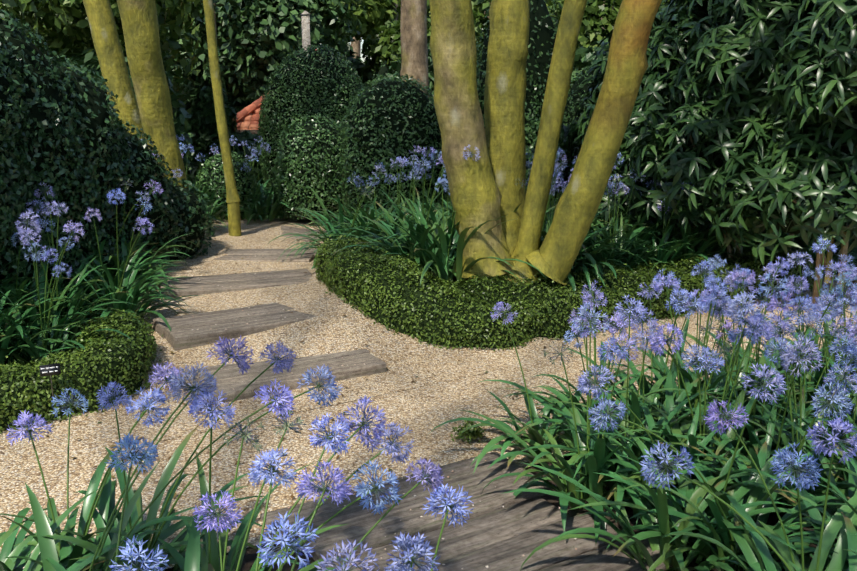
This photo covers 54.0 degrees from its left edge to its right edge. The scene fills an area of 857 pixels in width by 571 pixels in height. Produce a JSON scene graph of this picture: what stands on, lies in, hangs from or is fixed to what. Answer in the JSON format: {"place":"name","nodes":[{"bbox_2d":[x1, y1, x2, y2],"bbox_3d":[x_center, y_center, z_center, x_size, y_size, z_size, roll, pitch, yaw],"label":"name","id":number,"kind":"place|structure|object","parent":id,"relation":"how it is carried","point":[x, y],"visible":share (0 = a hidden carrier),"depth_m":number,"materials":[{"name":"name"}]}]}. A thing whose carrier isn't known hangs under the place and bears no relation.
{"place":"outdoors","nodes":[
{"label":"outdoors","id":0,"kind":"place"},
{"bbox_2d":[0,0,688,104],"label":"foliage","id":1,"kind":"object","parent":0,"point":[67,18],"visible":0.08,"depth_m":14.62,"materials":[{"name":"green plant"}]},
{"bbox_2d":[351,37,360,57],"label":"tree trunks","id":2,"kind":"object","parent":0,"point":[356,45],"depth_m":34.86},
{"bbox_2d":[348,39,370,61],"label":"sky","id":3,"kind":"structure","parent":0,"point":[361,55],"materials":[{"name":"white"}]},
{"bbox_2d":[372,58,393,86],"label":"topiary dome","id":4,"kind":"structure","parent":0,"point":[383,70],"depth_m":16.40,"materials":[{"name":"green plant"}]},
{"bbox_2d":[0,215,856,568],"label":"gravel path","id":5,"kind":"structure","parent":0,"point":[424,405],"depth_m":5.54,"materials":[{"name":"beige gravel"}]},
{"bbox_2d":[39,363,60,406],"bbox_3d":[-2.321,0.689,5.198,0.115,0.430,0.081,-6,14,-23],"label":"plant label","id":6,"kind":"object","parent":5,"relation":"on","point":[49,369],"visible":0.88,"depth_m":5.13,"materials":[{"name":"black"}]},
{"bbox_2d":[0,310,162,434],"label":"box hedge","id":7,"kind":"object","parent":5,"relation":"on","point":[75,354],"depth_m":5.39,"materials":[{"name":"green plant"}]},
{"bbox_2d":[153,302,293,338],"bbox_3d":[-1.526,0.285,7.013,1.440,0.156,0.308,-8,15,-31],"label":"wooden sleeper","id":8,"kind":"object","parent":5,"relation":"on","point":[212,316],"visible":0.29,"depth_m":6.86,"materials":[{"name":"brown wood"}]},
{"bbox_2d":[158,269,311,288],"bbox_3d":[-1.865,-0.014,8.159,1.440,0.156,0.310,-4,14,-17],"label":"wooden sleeper","id":9,"kind":"object","parent":5,"relation":"on","point":[243,276],"visible":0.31,"depth_m":8.14,"materials":[{"name":"grey wood"}]},
{"bbox_2d":[160,276,310,296],"bbox_3d":[-1.772,0.056,7.872,1.400,0.156,0.310,-4,14,-16],"label":"wooden sleeper","id":10,"kind":"object","parent":5,"relation":"on","point":[197,289],"visible":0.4,"depth_m":7.79,"materials":[{"name":"grey wood"}]},
{"bbox_2d":[165,310,315,350],"bbox_3d":[-1.368,0.348,6.757,1.400,0.156,0.308,-8,15,-30],"label":"wooden sleeper","id":11,"kind":"object","parent":5,"relation":"on","point":[182,337],"visible":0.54,"depth_m":6.53,"materials":[{"name":"brown wood"}]},
{"bbox_2d":[215,254,313,262],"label":"wooden sleeper","id":12,"kind":"object","parent":5,"relation":"on","point":[272,258],"visible":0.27,"depth_m":9.06,"materials":[{"name":"grey wood"}]},
{"bbox_2d":[222,249,316,255],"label":"wooden sleeper","id":13,"kind":"object","parent":5,"relation":"on","point":[261,251],"visible":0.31,"depth_m":9.39,"materials":[{"name":"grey wood"}]},
{"bbox_2d":[177,349,368,390],"bbox_3d":[-1.129,0.627,6.180,1.422,0.156,0.300,-8,15,-31],"label":"wooden sleeper","id":14,"kind":"object","parent":5,"relation":"on","point":[229,370],"visible":0.19,"depth_m":6.05,"materials":[{"name":"grey wood"}]},
{"bbox_2d":[187,353,385,404],"bbox_3d":[-0.973,0.689,5.931,1.382,0.155,0.300,-8,15,-30],"label":"wooden sleeper","id":15,"kind":"object","parent":5,"relation":"on","point":[349,369],"visible":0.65,"depth_m":5.89,"materials":[{"name":"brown wood"}]},
{"bbox_2d":[280,231,324,241],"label":"wooden sleeper","id":16,"kind":"object","parent":5,"relation":"on","point":[296,237],"visible":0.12,"depth_m":10.48,"materials":[{"name":"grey wood"}]},
{"bbox_2d":[280,225,327,235],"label":"wooden sleeper","id":17,"kind":"object","parent":5,"relation":"on","point":[293,229],"visible":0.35,"depth_m":10.96,"materials":[{"name":"grey wood"}]},
{"bbox_2d":[260,452,521,542],"bbox_3d":[-0.150,1.120,4.317,1.400,0.166,0.266,-8,15,-31],"label":"wooden sleeper","id":18,"kind":"object","parent":5,"relation":"on","point":[462,474],"visible":0.35,"depth_m":4.25,"materials":[{"name":"grey wood"}]},
{"bbox_2d":[162,226,630,568],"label":"loose pebbles","id":19,"kind":"object","parent":5,"relation":"on","point":[487,566],"visible":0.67,"depth_m":4.49,"materials":[{"name":"beige gravel"}]},
{"bbox_2d":[298,468,551,563],"bbox_3d":[0.020,1.159,4.108,1.310,0.166,0.266,-8,15,-31],"label":"wooden sleeper","id":20,"kind":"object","parent":5,"relation":"on","point":[413,523],"visible":0.46,"depth_m":4.00,"materials":[{"name":"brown wood"}]},
{"bbox_2d":[1,239,852,547],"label":"fallen leaves","id":21,"kind":"object","parent":5,"relation":"on","point":[323,395],"visible":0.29,"depth_m":5.44,"materials":[{"name":"brown plant"}]},
{"bbox_2d":[451,417,485,444],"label":"plant","id":22,"kind":"object","parent":5,"relation":"on","point":[474,433],"depth_m":4.92,"materials":[{"name":"green plant"}]},
{"bbox_2d":[313,235,814,350],"bbox_3d":[1.616,-0.093,7.729,5.233,0.767,2.065,-3,13,-11],"label":"box hedge","id":23,"kind":"object","parent":5,"relation":"on","point":[346,255],"depth_m":6.96,"materials":[{"name":"green plant"}]},
{"bbox_2d":[5,170,856,570],"bbox_3d":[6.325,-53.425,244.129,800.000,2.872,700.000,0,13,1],"label":"ground","id":24,"kind":"structure","parent":0,"point":[251,554],"depth_m":4.03,"materials":[{"name":"soil"}]},
{"bbox_2d":[0,33,36,264],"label":"tall hedge","id":25,"kind":"object","parent":24,"relation":"on","point":[10,216],"depth_m":6.32,"materials":[{"name":"green plant"}]},
{"bbox_2d":[0,10,103,275],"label":"tall hedge","id":26,"kind":"object","parent":24,"relation":"on","point":[69,141],"depth_m":6.81,"materials":[{"name":"green plant"}]},
{"bbox_2d":[46,55,141,262],"bbox_3d":[-3.459,-1.165,7.732,1.423,1.847,1.373,0,13,1],"label":"tall hedge","id":27,"kind":"object","parent":24,"relation":"on","point":[116,122],"depth_m":7.54,"materials":[{"name":"green plant"}]},
{"bbox_2d":[76,118,179,267],"bbox_3d":[-3.248,-0.962,8.328,1.456,1.548,1.308,0,13,1],"label":"tall hedge","id":28,"kind":"object","parent":24,"relation":"on","point":[164,207],"depth_m":8.22,"materials":[{"name":"green plant"}]},
{"bbox_2d":[156,176,214,264],"bbox_3d":[-3.034,-0.670,9.026,1.389,0.973,1.187,0,13,1],"label":"tall hedge","id":29,"kind":"object","parent":24,"relation":"on","point":[208,224],"depth_m":8.92,"materials":[{"name":"green plant"}]},
{"bbox_2d":[193,151,258,216],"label":"topiary dome","id":30,"kind":"structure","parent":24,"relation":"on","point":[252,190],"depth_m":11.35,"materials":[{"name":"green plant"}]},
{"bbox_2d":[236,130,257,133],"bbox_3d":[-2.270,-1.512,17.750,3.298,3.618,3.298,0,13,1],"label":"hut woodwork","id":31,"kind":"object","parent":24,"relation":"on","point":[254,131],"depth_m":15.90,"materials":[{"name":"brown wood"}]},
{"bbox_2d":[236,49,316,129],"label":"hut roof tiles","id":32,"kind":"object","parent":31,"relation":"on","point":[248,116],"visible":0.08,"depth_m":16.14,"materials":[{"name":"orange tile"}]},
{"bbox_2d":[301,10,309,51],"bbox_3d":[-2.187,-2.781,15.401,0.200,4.313,0.200,-4,13,-15],"label":"garden post","id":33,"kind":"object","parent":24,"relation":"on","point":[305,19],"visible":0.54,"depth_m":14.93,"materials":[{"name":"paint"}]},
{"bbox_2d":[257,43,365,187],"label":"topiary dome","id":34,"kind":"structure","parent":24,"relation":"on","point":[262,126],"depth_m":13.06,"materials":[{"name":"green plant"}]},
{"bbox_2d":[272,114,350,219],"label":"topiary dome","id":35,"kind":"structure","parent":24,"relation":"on","point":[280,158],"depth_m":11.39,"materials":[{"name":"green plant"}]},
{"bbox_2d":[82,0,661,284],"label":"tree trunks","id":36,"kind":"object","parent":24,"relation":"on","point":[483,188],"visible":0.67,"depth_m":7.09,"materials":[{"name":"green plant"}]},
{"bbox_2d":[67,0,687,198],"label":"dark backdrop foliage","id":37,"kind":"object","parent":24,"relation":"on","point":[250,60],"visible":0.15,"depth_m":19.06,"materials":[{"name":"green plant"}]},
{"bbox_2d":[33,0,613,52],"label":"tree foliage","id":38,"kind":"object","parent":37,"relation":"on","point":[377,14],"visible":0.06,"depth_m":25.18,"materials":[{"name":"green plant"}]},
{"bbox_2d":[338,72,449,221],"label":"topiary dome","id":39,"kind":"structure","parent":24,"relation":"on","point":[345,167],"depth_m":9.95,"materials":[{"name":"green plant"}]},
{"bbox_2d":[0,134,856,570],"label":"agapanthus","id":40,"kind":"object","parent":24,"relation":"on","point":[88,286],"depth_m":3.99,"materials":[{"name":"green plant"}]},
{"bbox_2d":[315,496,570,570],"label":"wooden sleeper","id":41,"kind":"object","parent":24,"relation":"on","point":[498,525],"visible":0.52,"depth_m":3.91,"materials":[{"name":"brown wood"}]},
{"bbox_2d":[414,511,622,570],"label":"wooden sleeper","id":42,"kind":"object","parent":24,"relation":"on","point":[505,555],"visible":0.73,"depth_m":3.72,"materials":[{"name":"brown wood"}]},
{"bbox_2d":[475,0,565,201],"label":"shrub","id":43,"kind":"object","parent":24,"relation":"on","point":[545,34],"depth_m":9.15,"materials":[{"name":"green plant"}]},
{"bbox_2d":[557,63,600,194],"bbox_3d":[2.377,-2.261,12.236,1.249,1.919,1.207,0,13,1],"label":"shrub","id":44,"kind":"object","parent":24,"relation":"on","point":[579,89],"depth_m":11.88,"materials":[{"name":"green plant"}]},
{"bbox_2d":[538,538,679,570],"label":"wooden sleeper","id":45,"kind":"object","parent":24,"relation":"on","point":[601,559],"visible":0.52,"depth_m":3.63,"materials":[{"name":"grey wood"}]},
{"bbox_2d":[555,0,856,304],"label":"shrub","id":46,"kind":"object","parent":24,"relation":"on","point":[779,107],"depth_m":7.82,"materials":[{"name":"green plant"}]},
{"bbox_2d":[669,129,757,211],"bbox_3d":[3.134,-1.213,8.661,1.257,1.007,1.054,0,13,1],"label":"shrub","id":47,"kind":"object","parent":24,"relation":"on","point":[720,162],"depth_m":8.26,"materials":[{"name":"green plant"}]},
{"bbox_2d":[752,163,846,233],"bbox_3d":[3.546,-0.852,7.913,0.972,0.732,0.950,0,13,1],"label":"shrub","id":48,"kind":"object","parent":24,"relation":"on","point":[778,224],"visible":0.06,"depth_m":7.74,"materials":[{"name":"green plant"}]},
{"bbox_2d":[804,117,852,151],"bbox_3d":[4.075,-1.340,8.076,1.234,1.410,1.098,0,13,1],"label":"rhododendron","id":49,"kind":"object","parent":24,"relation":"on","point":[834,131],"depth_m":7.71,"materials":[{"name":"green"}]},
{"bbox_2d":[706,0,802,89],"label":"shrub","id":50,"kind":"object","parent":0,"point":[768,9],"depth_m":8.18,"materials":[{"name":"green plant"}]},
{"bbox_2d":[841,4,856,120],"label":"rhododendron","id":51,"kind":"object","parent":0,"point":[854,114],"visible":0.02,"depth_m":7.31,"materials":[{"name":"green plant"}]}
]}

